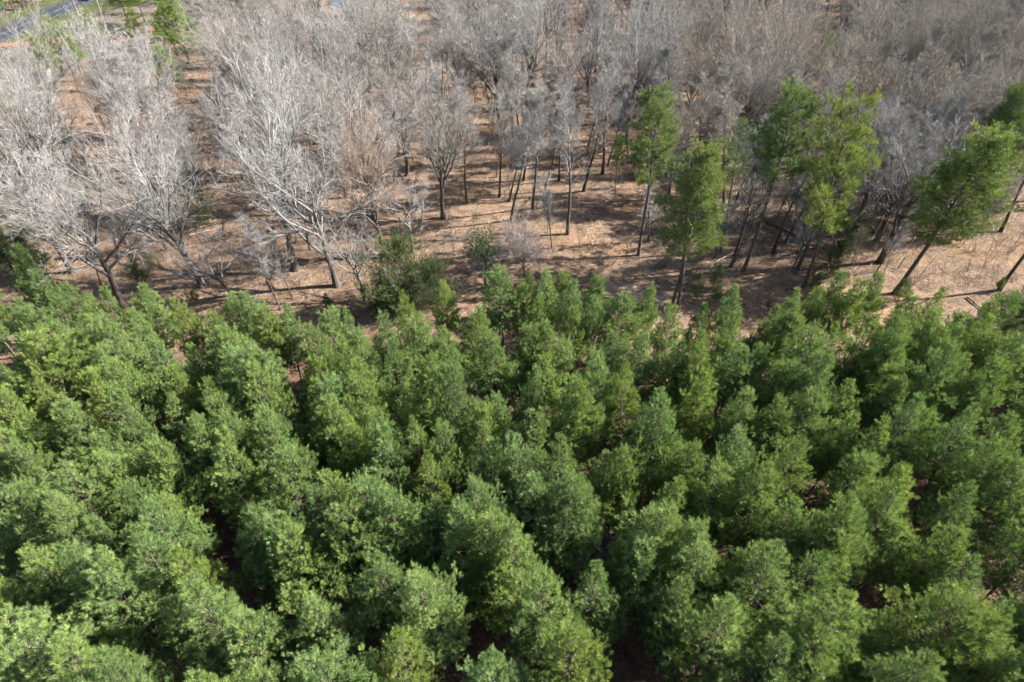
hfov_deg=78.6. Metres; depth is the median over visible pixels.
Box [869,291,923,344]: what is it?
plantation pine
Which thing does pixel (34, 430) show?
plantation pine
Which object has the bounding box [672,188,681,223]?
sapling
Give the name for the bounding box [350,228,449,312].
cedar
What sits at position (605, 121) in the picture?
bare tree
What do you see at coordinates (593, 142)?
sapling
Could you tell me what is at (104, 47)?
bare tree
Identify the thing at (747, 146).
bare tree
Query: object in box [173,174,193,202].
cedar
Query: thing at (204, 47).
bare tree
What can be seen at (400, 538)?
plantation pine
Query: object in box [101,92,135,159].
sapling
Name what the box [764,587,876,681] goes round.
plantation pine
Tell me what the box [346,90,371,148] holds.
sapling
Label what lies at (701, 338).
plantation pine
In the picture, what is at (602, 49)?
sapling
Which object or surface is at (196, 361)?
plantation pine
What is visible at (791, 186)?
sapling
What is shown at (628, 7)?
bare tree
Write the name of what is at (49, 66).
sapling
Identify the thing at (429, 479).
plantation pine
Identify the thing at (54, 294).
plantation pine
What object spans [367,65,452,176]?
bare tree
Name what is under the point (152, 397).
plantation pine
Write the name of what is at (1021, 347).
plantation pine
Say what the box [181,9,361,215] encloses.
bare tree
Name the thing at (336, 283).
bare tree
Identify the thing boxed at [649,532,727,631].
plantation pine
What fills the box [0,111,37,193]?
bare tree
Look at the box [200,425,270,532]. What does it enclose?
plantation pine
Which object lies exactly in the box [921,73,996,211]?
bare tree
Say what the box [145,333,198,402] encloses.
plantation pine
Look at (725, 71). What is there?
bare tree
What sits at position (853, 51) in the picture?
bare tree
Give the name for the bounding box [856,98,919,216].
bare tree
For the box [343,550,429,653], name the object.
plantation pine
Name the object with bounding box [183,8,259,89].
bare tree
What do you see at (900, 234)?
sapling
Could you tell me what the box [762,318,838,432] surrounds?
plantation pine
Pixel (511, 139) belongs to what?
sapling
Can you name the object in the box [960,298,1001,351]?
plantation pine
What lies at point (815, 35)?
bare tree
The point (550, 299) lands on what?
plantation pine
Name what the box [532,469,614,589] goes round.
plantation pine
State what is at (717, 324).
plantation pine
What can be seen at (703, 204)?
tall pine
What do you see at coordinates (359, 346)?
plantation pine
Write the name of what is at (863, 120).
sapling
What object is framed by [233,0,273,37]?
bare tree
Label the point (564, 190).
undergrowth
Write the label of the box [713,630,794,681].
plantation pine
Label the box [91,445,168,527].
plantation pine
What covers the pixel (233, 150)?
sapling
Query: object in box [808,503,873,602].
plantation pine
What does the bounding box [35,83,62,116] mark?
sapling
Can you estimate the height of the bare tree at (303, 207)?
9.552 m
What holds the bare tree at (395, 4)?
on the ground
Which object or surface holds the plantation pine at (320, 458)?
on the ground
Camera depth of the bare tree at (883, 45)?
99.11 m
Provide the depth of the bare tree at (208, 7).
127.17 m
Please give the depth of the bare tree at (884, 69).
90.19 m
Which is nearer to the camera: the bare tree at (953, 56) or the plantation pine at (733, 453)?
the plantation pine at (733, 453)
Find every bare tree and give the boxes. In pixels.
[0,3,89,175]
[0,30,15,92]
[0,58,88,214]
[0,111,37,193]
[0,115,180,310]
[0,129,75,273]
[28,95,225,288]
[42,0,165,140]
[53,68,199,211]
[66,196,101,286]
[83,20,196,165]
[92,29,169,124]
[97,49,140,181]
[121,98,216,218]
[160,201,237,293]
[163,0,261,112]
[170,4,285,125]
[171,0,250,45]
[173,21,298,135]
[177,0,222,30]
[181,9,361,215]
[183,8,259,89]
[185,0,241,47]
[189,61,279,180]
[195,101,441,287]
[196,26,344,271]
[205,0,270,28]
[209,0,278,59]
[216,0,247,23]
[218,0,313,119]
[226,209,281,309]
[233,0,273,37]
[233,14,392,172]
[249,0,335,49]
[254,0,342,99]
[255,216,295,298]
[259,0,332,85]
[264,0,294,57]
[280,0,403,133]
[280,55,369,198]
[281,42,362,120]
[287,43,427,216]
[288,174,318,250]
[304,0,339,32]
[304,28,328,91]
[305,91,403,258]
[312,215,396,301]
[319,0,413,49]
[324,0,458,118]
[325,0,414,92]
[327,29,389,112]
[341,0,451,92]
[346,6,450,125]
[356,0,417,74]
[357,163,440,253]
[359,32,441,154]
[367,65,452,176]
[382,0,400,50]
[387,85,511,219]
[394,48,476,165]
[405,0,484,73]
[407,0,501,59]
[414,0,489,112]
[419,0,466,49]
[427,10,453,100]
[437,0,531,124]
[442,0,476,44]
[446,82,486,203]
[474,6,499,98]
[485,0,553,74]
[486,18,524,141]
[488,86,523,197]
[491,0,540,53]
[491,203,554,276]
[494,27,531,161]
[505,0,566,109]
[506,87,547,220]
[507,106,536,201]
[521,69,562,209]
[522,82,550,180]
[527,0,582,56]
[531,168,556,248]
[532,33,601,131]
[537,0,580,42]
[543,88,580,190]
[545,63,594,234]
[548,72,583,180]
[551,1,626,107]
[563,0,618,73]
[581,0,603,45]
[582,61,627,191]
[585,44,620,155]
[587,39,627,174]
[590,0,677,144]
[596,27,629,129]
[607,77,639,166]
[612,0,633,34]
[614,2,676,81]
[623,0,659,88]
[631,71,669,160]
[636,0,702,60]
[640,0,704,90]
[640,20,670,82]
[642,81,744,197]
[644,40,685,135]
[647,0,703,77]
[661,0,729,84]
[663,40,694,136]
[667,19,717,117]
[674,0,717,52]
[685,70,718,167]
[686,16,807,165]
[698,2,812,112]
[699,0,793,84]
[700,0,725,46]
[707,0,783,100]
[708,56,749,212]
[716,0,741,32]
[720,0,848,125]
[729,111,786,267]
[731,24,828,151]
[733,119,769,205]
[736,0,760,31]
[751,113,776,191]
[751,121,794,230]
[758,0,826,61]
[762,1,838,97]
[763,0,780,21]
[767,68,814,193]
[769,1,858,98]
[770,0,842,82]
[770,45,829,169]
[771,128,843,253]
[782,0,823,51]
[783,141,846,243]
[799,55,863,157]
[801,21,896,135]
[810,46,915,160]
[815,94,863,218]
[816,47,867,149]
[823,0,914,52]
[829,0,887,32]
[832,0,921,96]
[834,0,924,89]
[837,0,865,27]
[837,8,865,71]
[839,0,938,63]
[840,60,958,242]
[844,94,907,201]
[845,29,929,137]
[849,109,929,234]
[850,103,923,213]
[855,0,958,93]
[855,87,1016,264]
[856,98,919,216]
[867,56,922,174]
[872,106,948,210]
[875,0,925,15]
[877,121,940,216]
[879,52,1021,191]
[880,53,935,144]
[885,0,946,42]
[886,0,1008,110]
[891,0,982,71]
[894,0,1023,82]
[896,108,964,242]
[906,28,1023,123]
[913,126,953,235]
[918,2,1017,92]
[919,16,956,97]
[920,82,975,169]
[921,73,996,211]
[924,0,989,24]
[924,22,1013,158]
[927,0,1016,67]
[929,94,970,170]
[944,0,1023,73]
[953,65,1000,140]
[957,36,1023,185]
[959,51,1023,132]
[960,73,1023,152]
[962,1,1020,61]
[964,8,1023,74]
[974,0,1018,24]
[983,32,1023,100]
[987,0,1023,42]
[996,214,1023,291]
[997,4,1023,59]
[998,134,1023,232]
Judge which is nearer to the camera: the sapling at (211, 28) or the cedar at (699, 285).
the cedar at (699, 285)
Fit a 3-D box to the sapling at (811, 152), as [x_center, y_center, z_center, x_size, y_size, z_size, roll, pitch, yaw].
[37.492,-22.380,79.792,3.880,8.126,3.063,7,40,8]
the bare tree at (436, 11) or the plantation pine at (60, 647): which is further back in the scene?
the bare tree at (436, 11)
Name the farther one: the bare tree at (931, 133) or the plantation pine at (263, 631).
the bare tree at (931, 133)
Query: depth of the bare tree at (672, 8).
102.28 m
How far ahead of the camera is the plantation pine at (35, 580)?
33.02 m
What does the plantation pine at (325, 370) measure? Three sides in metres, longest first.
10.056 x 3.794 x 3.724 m
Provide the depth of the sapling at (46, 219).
69.06 m
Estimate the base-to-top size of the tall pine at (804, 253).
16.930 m
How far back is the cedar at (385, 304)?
59.76 m
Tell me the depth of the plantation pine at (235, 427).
40.00 m
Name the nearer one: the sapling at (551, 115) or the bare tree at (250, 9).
the sapling at (551, 115)
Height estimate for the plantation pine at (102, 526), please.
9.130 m
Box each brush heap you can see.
[58,37,108,49]
[77,27,144,41]
[96,21,150,33]
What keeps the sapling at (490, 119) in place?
on the ground
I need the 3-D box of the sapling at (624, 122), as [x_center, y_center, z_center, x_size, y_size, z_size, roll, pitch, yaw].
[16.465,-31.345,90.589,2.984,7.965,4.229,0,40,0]
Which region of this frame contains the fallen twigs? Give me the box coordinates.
[1,37,1023,308]
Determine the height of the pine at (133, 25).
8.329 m
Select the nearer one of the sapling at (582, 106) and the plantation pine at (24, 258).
the plantation pine at (24, 258)
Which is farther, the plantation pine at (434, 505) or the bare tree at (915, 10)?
the bare tree at (915, 10)
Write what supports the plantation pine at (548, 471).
on the ground
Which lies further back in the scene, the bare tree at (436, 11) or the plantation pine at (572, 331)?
the bare tree at (436, 11)
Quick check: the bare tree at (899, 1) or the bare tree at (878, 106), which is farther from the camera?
the bare tree at (899, 1)
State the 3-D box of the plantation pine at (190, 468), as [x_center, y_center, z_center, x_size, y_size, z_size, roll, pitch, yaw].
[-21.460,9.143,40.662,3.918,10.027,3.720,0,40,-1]
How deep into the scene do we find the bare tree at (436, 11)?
127.33 m
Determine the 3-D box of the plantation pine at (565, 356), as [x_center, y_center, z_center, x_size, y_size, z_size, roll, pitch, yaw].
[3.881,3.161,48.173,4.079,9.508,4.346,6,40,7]
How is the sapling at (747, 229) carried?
on the ground
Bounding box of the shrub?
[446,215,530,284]
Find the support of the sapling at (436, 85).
on the ground
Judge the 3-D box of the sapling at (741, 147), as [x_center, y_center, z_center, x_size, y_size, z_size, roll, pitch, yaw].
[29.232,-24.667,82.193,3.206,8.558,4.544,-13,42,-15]
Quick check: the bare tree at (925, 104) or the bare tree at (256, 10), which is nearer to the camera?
the bare tree at (925, 104)
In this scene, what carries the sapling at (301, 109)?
on the ground
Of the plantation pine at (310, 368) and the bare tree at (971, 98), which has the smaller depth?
the plantation pine at (310, 368)
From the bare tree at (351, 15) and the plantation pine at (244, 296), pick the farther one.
the bare tree at (351, 15)
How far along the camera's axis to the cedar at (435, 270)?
61.52 m
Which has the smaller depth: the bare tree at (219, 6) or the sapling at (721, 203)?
the sapling at (721, 203)
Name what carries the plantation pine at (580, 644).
on the ground
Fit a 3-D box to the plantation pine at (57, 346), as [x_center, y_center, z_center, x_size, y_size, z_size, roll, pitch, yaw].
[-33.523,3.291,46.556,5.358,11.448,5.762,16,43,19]
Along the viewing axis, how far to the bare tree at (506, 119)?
75.12 m
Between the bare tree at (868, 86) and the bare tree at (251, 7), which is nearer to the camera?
the bare tree at (868, 86)
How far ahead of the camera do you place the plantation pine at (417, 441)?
40.10 m
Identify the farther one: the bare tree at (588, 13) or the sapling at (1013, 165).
the bare tree at (588, 13)
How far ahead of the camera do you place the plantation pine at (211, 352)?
44.29 m
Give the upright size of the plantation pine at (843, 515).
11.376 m
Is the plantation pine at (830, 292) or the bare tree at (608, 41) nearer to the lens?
the plantation pine at (830, 292)
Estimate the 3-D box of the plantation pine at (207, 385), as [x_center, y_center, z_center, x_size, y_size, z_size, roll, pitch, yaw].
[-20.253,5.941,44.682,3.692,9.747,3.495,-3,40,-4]
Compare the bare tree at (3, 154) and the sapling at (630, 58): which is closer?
the bare tree at (3, 154)
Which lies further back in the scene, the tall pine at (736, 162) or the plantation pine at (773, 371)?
the tall pine at (736, 162)
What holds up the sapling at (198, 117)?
on the ground
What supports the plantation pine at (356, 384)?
on the ground
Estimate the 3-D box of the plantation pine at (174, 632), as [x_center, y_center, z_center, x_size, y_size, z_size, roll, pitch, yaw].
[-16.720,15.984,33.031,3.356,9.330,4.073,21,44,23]
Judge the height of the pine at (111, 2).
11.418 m
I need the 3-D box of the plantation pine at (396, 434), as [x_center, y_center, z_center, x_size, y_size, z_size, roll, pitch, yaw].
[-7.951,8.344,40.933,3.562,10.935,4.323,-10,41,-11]
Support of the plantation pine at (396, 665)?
on the ground
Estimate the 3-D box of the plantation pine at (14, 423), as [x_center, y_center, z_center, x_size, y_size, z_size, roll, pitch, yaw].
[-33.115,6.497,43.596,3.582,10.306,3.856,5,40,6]
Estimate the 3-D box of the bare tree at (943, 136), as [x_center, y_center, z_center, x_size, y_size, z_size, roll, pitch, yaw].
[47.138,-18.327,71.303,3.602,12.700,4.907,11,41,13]
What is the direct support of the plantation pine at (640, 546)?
on the ground
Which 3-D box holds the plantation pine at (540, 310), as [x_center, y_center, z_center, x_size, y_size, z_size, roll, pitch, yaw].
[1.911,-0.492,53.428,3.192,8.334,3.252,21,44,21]
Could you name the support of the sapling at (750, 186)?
on the ground
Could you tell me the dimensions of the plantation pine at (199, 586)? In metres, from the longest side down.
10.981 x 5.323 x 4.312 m
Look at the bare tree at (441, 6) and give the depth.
112.95 m
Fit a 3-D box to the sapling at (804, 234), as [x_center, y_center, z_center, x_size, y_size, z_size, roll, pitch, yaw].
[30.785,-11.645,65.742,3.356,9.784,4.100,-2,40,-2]
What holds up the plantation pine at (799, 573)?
on the ground
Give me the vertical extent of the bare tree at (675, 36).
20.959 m
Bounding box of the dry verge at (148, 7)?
[0,0,241,75]
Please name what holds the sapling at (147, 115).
on the ground
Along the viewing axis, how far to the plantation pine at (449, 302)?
55.11 m
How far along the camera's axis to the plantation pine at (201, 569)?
32.89 m
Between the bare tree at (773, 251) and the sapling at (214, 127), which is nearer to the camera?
the bare tree at (773, 251)
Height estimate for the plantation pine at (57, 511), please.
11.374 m
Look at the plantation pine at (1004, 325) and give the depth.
52.46 m
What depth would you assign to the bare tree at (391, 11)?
127.25 m
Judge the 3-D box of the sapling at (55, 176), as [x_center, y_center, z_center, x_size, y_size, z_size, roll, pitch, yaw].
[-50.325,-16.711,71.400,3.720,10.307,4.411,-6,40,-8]
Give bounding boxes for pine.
[0,290,18,355]
[0,295,54,363]
[0,320,11,363]
[0,364,30,431]
[0,383,59,462]
[0,420,75,503]
[0,426,12,474]
[0,439,93,509]
[0,472,85,578]
[0,508,12,560]
[0,529,41,618]
[0,574,61,668]
[0,595,119,681]
[3,323,110,422]
[7,350,74,419]
[8,243,61,314]
[10,302,67,375]
[12,0,25,8]
[13,406,100,506]
[16,541,95,636]
[18,35,63,80]
[26,267,77,340]
[32,482,132,597]
[33,13,82,68]
[34,376,88,448]
[39,457,135,562]
[41,629,149,681]
[44,538,156,651]
[48,387,126,499]
[50,318,97,384]
[53,400,116,465]
[54,25,86,74]
[59,280,98,342]
[64,645,174,681]
[68,328,112,399]
[74,542,181,670]
[78,365,159,450]
[79,308,154,405]
[80,8,109,40]
[81,292,123,355]
[82,425,147,524]
[82,512,157,602]
[88,343,158,421]
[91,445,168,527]
[95,285,146,354]
[96,0,115,51]
[101,382,165,453]
[104,0,140,21]
[106,357,174,448]
[108,474,181,559]
[111,387,170,485]
[114,334,166,425]
[121,6,149,48]
[122,0,149,23]
[122,520,214,626]
[124,306,171,371]
[128,282,181,360]
[135,495,224,591]
[136,434,210,531]
[142,433,209,520]
[143,487,224,571]
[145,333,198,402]
[147,0,208,62]
[147,44,183,88]
[151,16,165,47]
[151,592,236,681]
[152,3,189,58]
[160,362,208,434]
[161,390,209,466]
[167,544,250,643]
[168,296,210,365]
[174,571,296,681]
[178,408,246,513]
[183,341,225,413]
[183,664,270,681]
[195,330,250,416]
[198,374,249,436]
[200,307,243,359]
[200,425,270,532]
[201,388,256,465]
[210,322,278,415]
[211,291,252,349]
[213,603,305,681]
[215,411,278,501]
[216,337,306,435]
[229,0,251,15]
[233,500,298,593]
[234,289,276,372]
[243,504,332,613]
[244,360,305,450]
[245,343,298,443]
[247,304,298,386]
[249,407,317,488]
[250,399,313,514]
[257,441,333,532]
[268,512,350,629]
[270,302,316,390]
[279,591,376,680]
[283,633,388,681]
[295,353,328,433]
[298,384,344,475]
[299,320,337,385]
[300,467,368,564]
[300,483,361,587]
[301,491,411,620]
[303,356,339,425]
[303,370,361,461]
[308,393,370,477]
[309,304,351,367]
[327,418,385,502]
[329,336,364,409]
[339,305,371,363]
[339,369,394,453]
[340,355,397,431]
[340,464,415,573]
[341,326,401,412]
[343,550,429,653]
[357,420,418,522]
[359,407,382,458]
[360,481,440,597]
[365,411,419,495]
[366,622,444,681]
[371,308,408,384]
[381,331,419,423]
[386,560,475,672]
[387,381,432,468]
[394,290,432,372]
[395,310,446,403]
[396,415,445,491]
[403,391,457,462]
[405,457,446,540]
[408,449,463,528]
[410,349,456,416]
[410,492,467,597]
[421,493,489,603]
[428,357,482,467]
[429,278,463,336]
[429,416,471,509]
[431,324,468,387]
[445,498,536,614]
[450,420,501,494]
[453,470,511,550]
[455,305,497,372]
[455,400,505,474]
[456,644,533,681]
[457,545,529,639]
[462,435,524,515]
[464,329,525,424]
[470,390,530,480]
[477,263,525,349]
[479,517,541,626]
[489,429,552,540]
[501,470,558,568]
[504,561,584,672]
[505,403,556,479]
[506,320,546,400]
[509,278,541,337]
[511,364,550,437]
[517,295,551,350]
[520,318,569,394]
[522,350,565,433]
[523,619,614,681]
[525,267,558,325]
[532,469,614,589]
[533,432,584,528]
[536,399,586,476]
[542,333,585,415]
[544,371,607,473]
[546,268,579,334]
[551,278,585,352]
[553,472,601,559]
[557,305,589,373]
[564,559,641,660]
[568,520,632,576]
[574,346,625,463]
[575,294,618,372]
[576,270,611,353]
[582,329,631,406]
[582,449,625,523]
[593,358,641,445]
[593,528,670,622]
[594,289,647,355]
[594,442,647,547]
[596,494,693,599]
[607,420,659,514]
[612,395,688,509]
[621,80,687,255]
[621,386,679,479]
[622,326,656,421]
[629,283,660,348]
[635,475,690,562]
[635,573,702,678]
[638,298,686,390]
[645,337,693,409]
[645,438,705,515]
[646,134,731,308]
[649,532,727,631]
[653,515,728,607]
[657,591,765,681]
[662,363,719,463]
[665,340,720,432]
[670,329,712,404]
[681,301,710,355]
[684,450,743,554]
[699,421,766,522]
[700,342,754,431]
[702,385,762,478]
[705,309,743,379]
[707,283,743,346]
[707,538,777,633]
[709,538,803,650]
[711,460,785,559]
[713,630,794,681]
[718,117,757,254]
[722,341,774,419]
[733,357,790,443]
[738,304,781,386]
[741,75,830,271]
[743,493,814,569]
[745,392,796,487]
[747,619,842,681]
[751,433,815,525]
[752,309,798,379]
[754,357,810,442]
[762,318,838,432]
[762,385,837,475]
[763,549,841,624]
[764,308,806,370]
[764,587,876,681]
[766,287,806,339]
[772,344,836,445]
[779,489,878,604]
[787,285,826,336]
[795,119,872,269]
[798,82,889,288]
[800,321,843,386]
[802,410,860,495]
[805,269,852,329]
[807,377,862,462]
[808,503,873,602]
[809,445,883,539]
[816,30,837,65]
[817,415,891,508]
[820,320,883,401]
[821,277,871,345]
[828,609,891,681]
[832,646,947,681]
[841,460,920,568]
[844,335,906,413]
[846,315,913,431]
[849,486,910,587]
[850,391,925,499]
[851,270,888,344]
[858,374,909,444]
[860,308,914,350]
[868,577,1016,681]
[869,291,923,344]
[874,520,973,613]
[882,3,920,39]
[882,401,943,478]
[890,322,951,402]
[891,120,1023,294]
[893,306,944,376]
[896,335,967,442]
[901,551,988,633]
[903,479,979,566]
[905,322,967,394]
[905,401,983,509]
[908,286,947,348]
[913,427,1011,528]
[918,309,970,358]
[920,602,1017,681]
[925,352,972,440]
[925,371,986,456]
[936,644,1023,681]
[940,349,1013,438]
[941,328,1002,403]
[945,451,1023,553]
[952,312,995,372]
[952,409,1022,491]
[959,329,1023,404]
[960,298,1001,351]
[961,505,1023,607]
[962,288,1023,350]
[964,81,1023,222]
[970,590,1023,675]
[977,637,1023,681]
[995,417,1023,485]
[995,501,1023,573]
[997,285,1023,333]
[999,326,1023,379]
[1007,391,1023,436]
[1009,592,1023,642]
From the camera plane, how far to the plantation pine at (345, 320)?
50.36 m
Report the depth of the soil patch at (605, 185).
84.14 m
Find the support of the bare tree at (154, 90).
on the ground
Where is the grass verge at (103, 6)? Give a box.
[0,0,137,50]
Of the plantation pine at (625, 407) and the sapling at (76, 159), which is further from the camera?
the sapling at (76, 159)
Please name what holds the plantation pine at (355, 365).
on the ground
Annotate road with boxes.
[0,0,95,41]
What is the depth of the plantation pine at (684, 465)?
38.60 m
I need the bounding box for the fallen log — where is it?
[763,216,796,234]
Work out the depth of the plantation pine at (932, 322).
48.70 m
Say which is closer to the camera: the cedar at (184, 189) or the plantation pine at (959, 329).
the plantation pine at (959, 329)
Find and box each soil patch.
[575,178,619,189]
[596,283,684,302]
[674,112,733,127]
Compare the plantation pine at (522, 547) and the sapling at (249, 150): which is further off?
the sapling at (249, 150)
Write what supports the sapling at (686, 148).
on the ground
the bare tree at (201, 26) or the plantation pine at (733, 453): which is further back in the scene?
the bare tree at (201, 26)
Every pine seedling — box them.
[189,290,199,302]
[320,293,334,311]
[360,283,369,297]
[519,271,536,298]
[711,283,725,305]
[765,299,772,309]
[808,271,824,291]
[892,276,913,304]
[996,276,1006,290]
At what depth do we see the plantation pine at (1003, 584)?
35.88 m
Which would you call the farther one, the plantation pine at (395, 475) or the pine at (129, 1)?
the pine at (129, 1)
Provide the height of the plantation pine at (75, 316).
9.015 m
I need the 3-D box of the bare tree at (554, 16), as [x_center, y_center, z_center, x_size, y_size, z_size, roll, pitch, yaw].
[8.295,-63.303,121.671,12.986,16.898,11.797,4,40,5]
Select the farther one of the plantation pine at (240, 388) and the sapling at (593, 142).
the sapling at (593, 142)
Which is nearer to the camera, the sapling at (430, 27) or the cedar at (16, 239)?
the cedar at (16, 239)
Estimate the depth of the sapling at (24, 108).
89.78 m
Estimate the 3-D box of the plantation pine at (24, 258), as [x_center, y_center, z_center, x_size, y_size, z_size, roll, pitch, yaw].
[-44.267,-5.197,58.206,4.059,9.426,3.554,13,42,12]
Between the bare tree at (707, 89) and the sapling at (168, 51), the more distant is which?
the sapling at (168, 51)
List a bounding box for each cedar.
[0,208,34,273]
[0,220,57,277]
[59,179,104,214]
[116,255,155,288]
[139,246,156,271]
[172,180,217,223]
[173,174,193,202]
[349,267,413,318]
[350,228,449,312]
[398,262,436,315]
[406,237,462,301]
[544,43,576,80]
[568,84,587,120]
[686,269,710,298]
[704,259,728,287]
[814,233,859,279]
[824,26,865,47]
[843,212,877,252]
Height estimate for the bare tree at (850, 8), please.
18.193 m
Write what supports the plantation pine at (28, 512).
on the ground
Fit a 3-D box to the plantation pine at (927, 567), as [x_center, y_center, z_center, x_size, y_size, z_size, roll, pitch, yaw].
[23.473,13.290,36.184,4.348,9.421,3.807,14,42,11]
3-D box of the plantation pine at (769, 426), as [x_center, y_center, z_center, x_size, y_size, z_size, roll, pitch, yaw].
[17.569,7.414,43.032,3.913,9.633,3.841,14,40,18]
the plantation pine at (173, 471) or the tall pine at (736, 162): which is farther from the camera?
the tall pine at (736, 162)
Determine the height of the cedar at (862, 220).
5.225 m
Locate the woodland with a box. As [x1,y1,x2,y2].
[0,0,1023,93]
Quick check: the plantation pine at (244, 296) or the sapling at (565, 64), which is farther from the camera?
the sapling at (565, 64)
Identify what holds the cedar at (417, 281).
on the ground
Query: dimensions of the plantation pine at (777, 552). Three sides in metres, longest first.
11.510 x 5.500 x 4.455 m
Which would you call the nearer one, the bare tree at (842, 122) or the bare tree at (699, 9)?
the bare tree at (842, 122)
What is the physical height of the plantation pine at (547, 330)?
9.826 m
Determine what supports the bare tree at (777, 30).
on the ground
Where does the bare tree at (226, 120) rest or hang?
on the ground
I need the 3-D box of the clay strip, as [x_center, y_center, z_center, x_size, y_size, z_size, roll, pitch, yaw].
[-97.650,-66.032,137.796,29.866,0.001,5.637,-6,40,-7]
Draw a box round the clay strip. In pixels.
[0,38,133,46]
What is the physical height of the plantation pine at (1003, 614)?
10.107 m
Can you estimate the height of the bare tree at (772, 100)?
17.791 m
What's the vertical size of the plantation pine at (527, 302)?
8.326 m
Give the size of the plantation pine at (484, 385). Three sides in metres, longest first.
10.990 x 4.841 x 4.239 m
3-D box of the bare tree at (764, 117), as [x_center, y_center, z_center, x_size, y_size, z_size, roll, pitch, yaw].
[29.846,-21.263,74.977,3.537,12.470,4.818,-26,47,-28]
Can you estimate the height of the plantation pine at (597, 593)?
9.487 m
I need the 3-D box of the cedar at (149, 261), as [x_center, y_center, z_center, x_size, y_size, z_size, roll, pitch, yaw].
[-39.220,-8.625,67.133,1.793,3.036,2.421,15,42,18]
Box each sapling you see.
[0,120,26,183]
[2,51,16,78]
[3,112,34,141]
[5,129,39,175]
[12,86,39,128]
[15,40,34,80]
[21,176,36,196]
[25,196,64,252]
[27,100,60,160]
[34,89,76,152]
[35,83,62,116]
[38,156,91,230]
[41,57,56,77]
[51,113,75,159]
[59,44,80,89]
[62,147,84,181]
[73,81,106,131]
[73,135,90,174]
[85,52,100,78]
[97,84,117,138]
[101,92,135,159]
[101,209,128,248]
[129,126,156,162]
[133,177,167,249]
[135,34,160,81]
[137,87,159,137]
[148,50,161,77]
[156,52,174,96]
[157,93,184,149]
[163,44,182,81]
[173,115,194,162]
[175,62,189,97]
[186,102,220,162]
[192,102,230,176]
[196,94,214,135]
[201,17,218,50]
[209,73,225,114]
[210,140,238,188]
[217,64,240,107]
[220,132,233,167]
[223,122,243,180]
[227,99,253,171]
[239,121,267,176]
[255,139,288,211]
[284,81,314,144]
[322,9,337,52]
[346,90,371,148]
[356,77,374,116]
[369,97,385,119]
[382,133,398,180]
[397,119,415,160]
[419,116,443,153]
[423,24,437,64]
[429,69,444,100]
[431,126,453,180]
[449,56,465,110]
[452,78,472,137]
[463,57,480,112]
[468,71,479,106]
[474,67,494,122]
[485,103,496,141]
[487,67,503,113]
[489,117,509,177]
[504,128,515,171]
[531,57,540,89]
[540,64,547,86]
[541,85,557,132]
[541,194,552,231]
[557,18,570,52]
[559,49,570,81]
[574,39,583,88]
[575,103,586,136]
[584,126,599,173]
[594,61,605,80]
[596,37,612,65]
[608,133,632,193]
[612,79,627,122]
[616,97,635,151]
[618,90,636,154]
[624,36,638,74]
[631,107,652,176]
[637,184,664,241]
[643,136,669,213]
[655,139,685,208]
[672,142,694,201]
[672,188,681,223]
[683,99,698,144]
[686,59,709,98]
[695,110,723,149]
[701,21,713,60]
[704,46,719,100]
[709,80,727,131]
[710,59,734,116]
[711,199,729,238]
[713,195,745,259]
[729,125,753,176]
[733,102,756,172]
[734,190,765,261]
[736,160,761,222]
[754,106,768,143]
[776,157,807,220]
[785,169,808,225]
[791,192,820,270]
[792,102,818,164]
[793,197,810,240]
[795,142,820,185]
[805,32,825,75]
[815,64,834,114]
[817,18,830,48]
[817,173,849,241]
[838,182,868,237]
[846,170,868,209]
[849,105,869,161]
[851,149,882,220]
[851,221,871,263]
[852,69,872,98]
[872,166,912,233]
[875,212,916,271]
[894,202,920,247]
[918,72,944,128]
[950,174,989,238]
[972,174,1023,236]
[988,148,1023,202]
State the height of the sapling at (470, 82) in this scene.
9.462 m
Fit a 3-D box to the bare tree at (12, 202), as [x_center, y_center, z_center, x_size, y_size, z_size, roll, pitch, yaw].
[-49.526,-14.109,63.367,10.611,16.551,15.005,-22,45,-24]
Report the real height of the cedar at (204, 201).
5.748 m
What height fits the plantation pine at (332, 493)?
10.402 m
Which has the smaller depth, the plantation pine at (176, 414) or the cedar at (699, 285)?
the plantation pine at (176, 414)
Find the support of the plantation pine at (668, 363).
on the ground
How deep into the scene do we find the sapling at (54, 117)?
86.45 m
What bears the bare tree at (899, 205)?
on the ground
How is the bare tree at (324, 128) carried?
on the ground
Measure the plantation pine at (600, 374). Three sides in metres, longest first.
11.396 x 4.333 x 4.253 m
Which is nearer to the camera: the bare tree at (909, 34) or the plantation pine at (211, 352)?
the plantation pine at (211, 352)
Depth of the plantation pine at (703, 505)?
37.43 m
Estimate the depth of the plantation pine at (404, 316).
51.45 m
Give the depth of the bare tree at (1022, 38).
96.35 m
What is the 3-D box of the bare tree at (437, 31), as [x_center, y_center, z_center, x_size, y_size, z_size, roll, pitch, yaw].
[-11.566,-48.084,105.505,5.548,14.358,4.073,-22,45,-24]
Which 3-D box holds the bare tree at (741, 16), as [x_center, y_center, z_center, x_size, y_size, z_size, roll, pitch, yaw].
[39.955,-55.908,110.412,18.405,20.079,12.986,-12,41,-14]
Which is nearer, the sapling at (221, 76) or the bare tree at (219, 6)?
the sapling at (221, 76)
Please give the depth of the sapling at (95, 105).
94.40 m
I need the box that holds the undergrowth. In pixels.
[0,0,1023,288]
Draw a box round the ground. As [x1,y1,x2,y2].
[0,0,1023,681]
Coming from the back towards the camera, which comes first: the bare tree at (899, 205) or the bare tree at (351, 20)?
the bare tree at (351, 20)
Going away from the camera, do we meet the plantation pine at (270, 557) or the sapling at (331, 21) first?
the plantation pine at (270, 557)
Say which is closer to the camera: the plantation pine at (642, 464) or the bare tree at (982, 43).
the plantation pine at (642, 464)
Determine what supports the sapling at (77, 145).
on the ground

